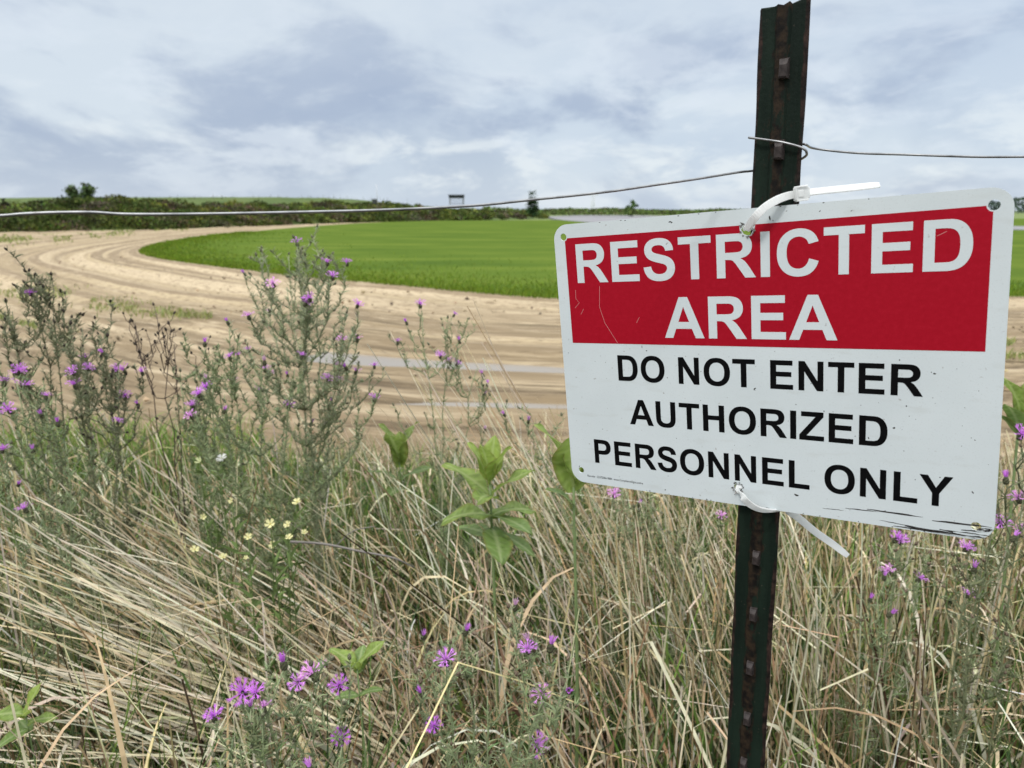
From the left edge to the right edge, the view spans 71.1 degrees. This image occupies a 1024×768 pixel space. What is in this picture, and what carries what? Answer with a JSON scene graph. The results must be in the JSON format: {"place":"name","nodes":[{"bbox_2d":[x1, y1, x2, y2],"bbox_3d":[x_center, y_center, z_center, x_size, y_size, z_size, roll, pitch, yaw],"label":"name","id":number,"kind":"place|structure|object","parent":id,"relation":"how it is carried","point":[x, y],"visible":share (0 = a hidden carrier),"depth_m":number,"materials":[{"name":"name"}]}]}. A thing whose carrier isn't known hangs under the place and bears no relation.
{"place":"outdoors","nodes":[
{"label":"outdoors","id":0,"kind":"place"},
{"bbox_2d":[0,197,546,231],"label":"embankment","id":1,"kind":"structure","parent":0,"point":[268,200],"depth_m":77.19,"materials":[{"name":"green plant"}]},
{"bbox_2d":[0,198,9,206],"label":"shrub","id":2,"kind":"object","parent":1,"relation":"on","point":[5,203],"visible":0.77,"depth_m":49.95,"materials":[{"name":"green plant"}]},
{"bbox_2d":[62,182,97,199],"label":"tree","id":3,"kind":"object","parent":1,"relation":"on","point":[86,190],"visible":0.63,"depth_m":54.53,"materials":[{"name":"green plant"}]},
{"bbox_2d":[0,194,548,231],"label":"bank brush","id":4,"kind":"object","parent":1,"relation":"on","point":[108,203],"visible":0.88,"depth_m":59.02,"materials":[{"name":"green plant"}]},
{"bbox_2d":[449,195,464,204],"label":"covered stand","id":5,"kind":"object","parent":1,"relation":"on","point":[456,196],"visible":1,"depth_m":103.84,"materials":[{"name":"grey metal"}]},
{"bbox_2d":[0,475,1023,767],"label":"verge ground","id":6,"kind":"structure","parent":0,"point":[606,667],"depth_m":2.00,"materials":[{"name":"green plant"}]},
{"bbox_2d":[0,682,58,767],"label":"milkweed","id":7,"kind":"object","parent":6,"relation":"on","point":[25,725],"visible":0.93,"depth_m":1.00,"materials":[{"name":"green plant"}]},
{"bbox_2d":[0,245,140,670],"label":"knapweed","id":8,"kind":"object","parent":6,"relation":"on","point":[46,300],"visible":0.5,"depth_m":1.53,"materials":[{"name":"green plant"}]},
{"bbox_2d":[0,356,146,766],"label":"knapweed","id":9,"kind":"object","parent":6,"relation":"on","point":[42,415],"visible":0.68,"depth_m":1.35,"materials":[{"name":"green plant"}]},
{"bbox_2d":[0,298,201,760],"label":"knapweed","id":10,"kind":"object","parent":6,"relation":"on","point":[82,389],"visible":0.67,"depth_m":1.52,"materials":[{"name":"green plant"}]},
{"bbox_2d":[94,302,210,631],"bbox_3d":[-0.824,0.365,1.684,0.250,1.101,0.215,0,14,0],"label":"dead weed","id":11,"kind":"object","parent":6,"relation":"on","point":[167,360],"visible":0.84,"depth_m":1.62,"materials":[{"name":"brown plant"}]},
{"bbox_2d":[144,361,257,691],"bbox_3d":[-0.674,0.416,1.685,0.282,1.000,0.318,0,14,0],"label":"knapweed","id":12,"kind":"object","parent":6,"relation":"on","point":[189,456],"visible":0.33,"depth_m":1.58,"materials":[{"name":"green plant"}]},
{"bbox_2d":[194,453,239,696],"bbox_3d":[-0.626,0.542,1.570,0.092,0.810,0.119,5,14,19],"label":"campion","id":13,"kind":"object","parent":6,"relation":"on","point":[220,459],"visible":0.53,"depth_m":1.51,"materials":[{"name":"green plant"}]},
{"bbox_2d":[187,497,309,754],"bbox_3d":[-0.486,0.596,1.384,0.234,0.792,0.155,0,14,0],"label":"cinquefoil","id":14,"kind":"object","parent":6,"relation":"on","point":[279,578],"visible":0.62,"depth_m":1.34,"materials":[{"name":"green plant"}]},
{"bbox_2d":[161,328,381,680],"bbox_3d":[-0.523,0.409,1.578,0.414,1.065,0.434,-11,18,-39],"label":"knapweed","id":15,"kind":"object","parent":6,"relation":"on","point":[226,426],"visible":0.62,"depth_m":1.51,"materials":[{"name":"green plant"}]},
{"bbox_2d":[202,636,362,767],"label":"knapweed","id":16,"kind":"object","parent":6,"relation":"on","point":[248,710],"visible":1,"depth_m":0.88,"materials":[{"name":"green plant"}]},
{"bbox_2d":[224,224,386,667],"bbox_3d":[-0.475,0.270,1.709,0.377,1.274,0.476,0,14,0],"label":"knapweed","id":17,"kind":"object","parent":6,"relation":"on","point":[305,320],"visible":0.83,"depth_m":1.59,"materials":[{"name":"green plant"}]},
{"bbox_2d":[329,640,385,767],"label":"milkweed","id":18,"kind":"object","parent":6,"relation":"on","point":[360,655],"visible":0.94,"depth_m":0.96,"materials":[{"name":"green plant"}]},
{"bbox_2d":[364,422,430,671],"bbox_3d":[-0.299,0.476,1.945,0.150,0.762,0.116,-11,17,-37],"label":"milkweed","id":19,"kind":"object","parent":6,"relation":"on","point":[399,449],"visible":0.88,"depth_m":1.89,"materials":[{"name":"green plant"}]},
{"bbox_2d":[386,299,510,711],"bbox_3d":[-0.196,0.330,1.833,0.318,1.100,0.306,9,16,33],"label":"knapweed","id":20,"kind":"object","parent":6,"relation":"on","point":[453,368],"visible":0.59,"depth_m":1.79,"materials":[{"name":"green plant"}]},
{"bbox_2d":[441,435,536,765],"bbox_3d":[-0.041,0.546,1.339,0.175,0.911,0.137,0,14,0],"label":"milkweed","id":21,"kind":"object","parent":6,"relation":"on","point":[498,541],"visible":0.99,"depth_m":1.28,"materials":[{"name":"green plant"}]},
{"bbox_2d":[403,597,582,767],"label":"knapweed","id":22,"kind":"object","parent":6,"relation":"on","point":[531,649],"visible":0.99,"depth_m":0.92,"materials":[{"name":"green plant"}]},
{"bbox_2d":[0,300,1023,767],"bbox_3d":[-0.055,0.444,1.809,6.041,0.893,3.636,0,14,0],"label":"dry grass","id":23,"kind":"structure","parent":6,"relation":"on","point":[920,662],"depth_m":1.40,"materials":[{"name":"beige plant"}]},
{"bbox_2d":[290,526,413,567],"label":"twig","id":24,"kind":"object","parent":23,"relation":"on","point":[326,544],"visible":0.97,"depth_m":1.32,"materials":[{"name":"brown wood"}]},
{"bbox_2d":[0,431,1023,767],"bbox_3d":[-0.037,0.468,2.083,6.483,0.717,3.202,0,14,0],"label":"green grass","id":25,"kind":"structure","parent":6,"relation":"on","point":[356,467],"depth_m":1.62,"materials":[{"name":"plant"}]},
{"bbox_2d":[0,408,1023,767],"bbox_3d":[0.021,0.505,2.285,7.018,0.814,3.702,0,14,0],"label":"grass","id":26,"kind":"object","parent":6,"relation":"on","point":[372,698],"depth_m":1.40,"materials":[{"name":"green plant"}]},
{"bbox_2d":[0,403,1023,554],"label":"grass","id":27,"kind":"structure","parent":6,"relation":"on","point":[160,432],"depth_m":3.81,"materials":[{"name":"green plant"}]},
{"bbox_2d":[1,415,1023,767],"bbox_3d":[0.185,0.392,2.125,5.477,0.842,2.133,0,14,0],"label":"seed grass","id":28,"kind":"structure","parent":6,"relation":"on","point":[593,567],"depth_m":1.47,"materials":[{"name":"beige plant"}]},
{"bbox_2d":[534,423,585,767],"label":"milkweed","id":29,"kind":"object","parent":6,"relation":"on","point":[569,481],"visible":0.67,"depth_m":1.15,"materials":[{"name":"green plant"}]},
{"bbox_2d":[488,392,732,750],"bbox_3d":[0.206,0.477,1.589,0.513,0.929,0.231,4,14,17],"label":"knapweed","id":30,"kind":"object","parent":6,"relation":"on","point":[637,506],"visible":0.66,"depth_m":1.53,"materials":[{"name":"green plant"}]},
{"bbox_2d":[726,0,810,767],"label":"fence post","id":31,"kind":"object","parent":6,"relation":"on","point":[783,49],"visible":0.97,"depth_m":0.63,"materials":[{"name":"metal"}]},
{"bbox_2d":[0,136,1023,217],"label":"fence wire","id":32,"kind":"object","parent":31,"relation":"attached to","point":[411,208],"visible":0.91,"depth_m":0.51,"materials":[{"name":"grey metal"}]},
{"bbox_2d":[554,187,1014,538],"bbox_3d":[0.196,-0.016,0.599,0.356,0.254,0.007,4,16,35],"label":"warning sign","id":33,"kind":"object","parent":31,"relation":"attached to","point":[842,360],"visible":1,"depth_m":0.57,"materials":[{"name":"metal"}]},
{"bbox_2d":[735,483,849,557],"bbox_3d":[0.243,0.115,0.637,0.099,0.060,0.058,0,14,0],"label":"cable tie","id":34,"kind":"object","parent":33,"relation":"attached to","point":[808,526],"visible":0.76,"depth_m":0.62,"materials":[{"name":"white plastic"}]},
{"bbox_2d":[743,182,880,231],"bbox_3d":[0.232,-0.141,0.572,0.096,0.038,0.049,0,14,0],"label":"cable tie","id":35,"kind":"object","parent":33,"relation":"attached to","point":[801,193],"visible":0.98,"depth_m":0.55,"materials":[{"name":"white plastic"}]},
{"bbox_2d":[776,528,997,767],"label":"knapweed","id":36,"kind":"object","parent":6,"relation":"on","point":[888,571],"visible":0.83,"depth_m":1.17,"materials":[{"name":"green plant"}]},
{"bbox_2d":[909,423,1023,767],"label":"knapweed","id":37,"kind":"object","parent":6,"relation":"on","point":[1014,539],"visible":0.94,"depth_m":1.09,"materials":[{"name":"green plant"}]},
{"bbox_2d":[980,378,1023,760],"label":"milkweed","id":38,"kind":"object","parent":6,"relation":"on","point":[1014,415],"visible":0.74,"depth_m":1.26,"materials":[{"name":"green plant"}]},
{"bbox_2d":[0,222,1023,659],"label":"dirt track","id":39,"kind":"structure","parent":0,"point":[516,338],"depth_m":7.61,"materials":[{"name":"beige soil"}]},
{"bbox_2d":[308,352,563,372],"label":"puddle","id":40,"kind":"object","parent":39,"relation":"on","point":[365,360],"visible":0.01,"depth_m":6.55,"materials":[{"name":"grey liquid"}]},
{"bbox_2d":[399,402,566,408],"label":"puddle","id":41,"kind":"object","parent":39,"relation":"on","point":[536,405],"visible":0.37,"depth_m":5.13,"materials":[{"name":"brown liquid"}]},
{"bbox_2d":[0,227,1023,359],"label":"track weeds","id":42,"kind":"object","parent":39,"relation":"on","point":[205,314],"visible":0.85,"depth_m":9.75,"materials":[{"name":"green plant"}]},
{"bbox_2d":[0,255,1023,456],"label":"dirt clods","id":43,"kind":"object","parent":39,"relation":"on","point":[145,399],"visible":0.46,"depth_m":9.60,"materials":[{"name":"brown soil"}]},
{"bbox_2d":[0,0,1023,210],"label":"sky","id":44,"kind":"structure","parent":0,"point":[425,102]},
{"bbox_2d":[137,219,1023,298],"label":"infield lawn","id":45,"kind":"structure","parent":0,"point":[530,244],"depth_m":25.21,"materials":[{"name":"green plant"}]},
{"bbox_2d":[523,211,1023,219],"bbox_3d":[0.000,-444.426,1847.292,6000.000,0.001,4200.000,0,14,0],"label":"ground","id":46,"kind":"structure","parent":0,"point":[1018,215],"depth_m":246.04,"materials":[{"name":"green plant"}]},
{"bbox_2d":[525,189,539,217],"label":"conifer","id":47,"kind":"object","parent":46,"relation":"on","point":[532,211],"visible":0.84,"depth_m":134.17,"materials":[{"name":"green plant"}]},
{"bbox_2d":[591,194,597,208],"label":"light mast","id":48,"kind":"object","parent":46,"relation":"on","point":[593,201],"visible":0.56,"depth_m":318.36,"materials":[{"name":"grey metal"}]},
{"bbox_2d":[625,199,638,216],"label":"shrub","id":49,"kind":"object","parent":46,"relation":"on","point":[633,202],"visible":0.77,"depth_m":159.12,"materials":[{"name":"green plant"}]},
{"bbox_2d":[692,197,1023,212],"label":"woods","id":50,"kind":"object","parent":46,"relation":"on","point":[996,206],"visible":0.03,"depth_m":440.78,"materials":[{"name":"green plant"}]},
{"bbox_2d":[548,215,1023,229],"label":"paved road","id":51,"kind":"structure","parent":0,"point":[587,218],"depth_m":136.11,"materials":[{"name":"grey asphalt"}]},
{"bbox_2d":[483,206,740,215],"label":"weeds","id":52,"kind":"object","parent":51,"relation":"on","point":[569,211],"visible":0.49,"depth_m":154.99,"materials":[{"name":"green plant"}]}
]}

